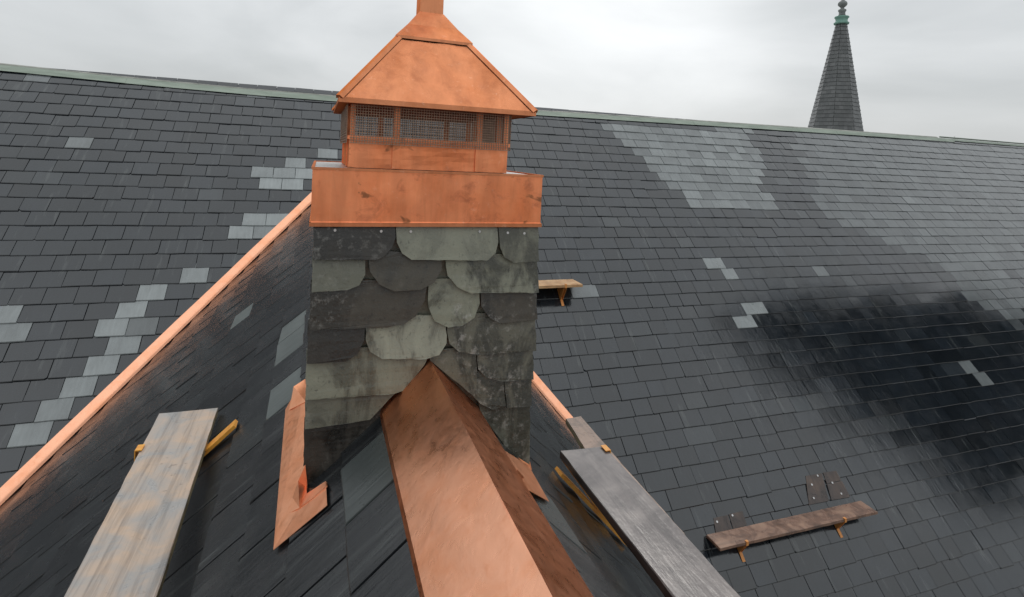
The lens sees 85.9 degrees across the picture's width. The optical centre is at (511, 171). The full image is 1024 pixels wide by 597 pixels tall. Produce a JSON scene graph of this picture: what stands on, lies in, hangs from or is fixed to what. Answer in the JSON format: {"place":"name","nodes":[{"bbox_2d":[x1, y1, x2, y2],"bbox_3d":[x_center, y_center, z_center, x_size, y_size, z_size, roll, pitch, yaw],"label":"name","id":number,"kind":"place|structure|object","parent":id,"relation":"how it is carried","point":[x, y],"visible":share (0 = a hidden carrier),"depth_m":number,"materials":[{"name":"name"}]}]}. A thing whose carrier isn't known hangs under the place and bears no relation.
{"place":"outdoors","nodes":[
{"label":"outdoors","id":0,"kind":"place"},
{"bbox_2d":[0,63,1023,596],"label":"church building","id":1,"kind":"structure","parent":0,"point":[756,323],"depth_m":9.04,"materials":[{"name":"stone"}]},
{"bbox_2d":[0,192,664,596],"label":"cross gable","id":2,"kind":"structure","parent":1,"relation":"attached to","point":[430,494],"depth_m":2.51,"materials":[{"name":"stone"}]},
{"bbox_2d":[134,419,237,460],"bbox_3d":[-1.865,1.587,3.159,0.508,0.237,0.080,2,2,-19],"label":"roof bracket","id":3,"kind":"object","parent":2,"relation":"attached to","point":[221,436],"visible":0.55,"depth_m":3.18,"materials":[{"name":"orange metal"}]},
{"bbox_2d":[64,408,217,596],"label":"wooden plank","id":4,"kind":"object","parent":3,"relation":"on","point":[131,549],"visible":1,"depth_m":2.54,"materials":[{"name":"grey wood"}]},
{"bbox_2d":[273,0,548,549],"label":"slate clad chimney","id":5,"kind":"object","parent":2,"relation":"on","point":[424,249],"visible":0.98,"depth_m":2.44,"materials":[{"name":"stone"}]},
{"bbox_2d":[555,445,624,543],"bbox_3d":[0.479,1.947,3.262,0.481,0.604,0.080,2,2,-19],"label":"roof bracket","id":6,"kind":"object","parent":2,"relation":"attached to","point":[582,496],"visible":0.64,"depth_m":3.22,"materials":[{"name":"orange metal"}]},
{"bbox_2d":[565,416,684,533],"bbox_3d":[0.576,1.847,3.394,0.252,0.040,1.315,2,2,-17],"label":"wooden plank","id":7,"kind":"object","parent":6,"relation":"on","point":[583,433],"visible":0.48,"depth_m":3.77,"materials":[{"name":"grey wood"}]},
{"bbox_2d":[560,447,740,596],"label":"wooden plank","id":8,"kind":"object","parent":6,"relation":"on","point":[673,561],"visible":1,"depth_m":2.58,"materials":[{"name":"grey wood"}]},
{"bbox_2d":[557,284,566,305],"bbox_3d":[0.799,1.986,8.958,0.045,0.372,0.354,2,2,-19],"label":"roof bracket","id":9,"kind":"object","parent":1,"relation":"attached to","point":[561,292],"visible":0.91,"depth_m":8.90,"materials":[{"name":"orange metal"}]},
{"bbox_2d":[538,279,582,288],"bbox_3d":[0.521,1.822,8.868,1.196,0.045,0.368,2,2,-19],"label":"wooden plank","id":10,"kind":"object","parent":9,"relation":"on","point":[561,283],"visible":0.6,"depth_m":8.87,"materials":[{"name":"beige wood"}]},
{"bbox_2d":[713,511,746,532],"bbox_3d":[2.886,4.660,7.298,0.527,0.135,0.128,2,2,-19],"label":"nailed patch","id":11,"kind":"object","parent":1,"relation":"attached to","point":[722,523],"visible":1,"depth_m":7.30,"materials":[{"name":"grey metal"}]},
{"bbox_2d":[737,540,748,561],"bbox_3d":[2.939,4.839,7.099,0.045,0.292,0.264,2,2,-19],"label":"roof bracket","id":12,"kind":"object","parent":1,"relation":"attached to","point":[741,549],"visible":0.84,"depth_m":7.04,"materials":[{"name":"orange metal"}]},
{"bbox_2d":[706,501,877,550],"bbox_3d":[3.826,4.754,7.409,2.710,0.035,0.259,2,2,-19],"label":"wooden plank","id":13,"kind":"object","parent":12,"relation":"on","point":[751,534],"visible":1,"depth_m":7.34,"materials":[{"name":"brown wood"}]},
{"bbox_2d":[806,471,849,504],"bbox_3d":[4.521,4.596,7.990,0.772,0.262,0.258,2,2,-19],"label":"nailed patch","id":14,"kind":"object","parent":1,"relation":"attached to","point":[816,490],"visible":1,"depth_m":7.99,"materials":[{"name":"grey metal"}]},
{"bbox_2d":[834,517,846,537],"bbox_3d":[4.521,4.899,7.654,0.045,0.292,0.264,2,2,-19],"label":"roof bracket","id":15,"kind":"object","parent":1,"relation":"attached to","point":[838,526],"visible":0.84,"depth_m":7.60,"materials":[{"name":"orange metal"}]},
{"bbox_2d":[0,0,1023,144],"label":"sky","id":16,"kind":"structure","parent":0,"point":[947,68],"materials":[{"name":"white"}]},
{"bbox_2d":[808,0,863,130],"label":"spire","id":17,"kind":"structure","parent":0,"point":[836,105],"depth_m":48.01,"materials":[{"name":"stone"}]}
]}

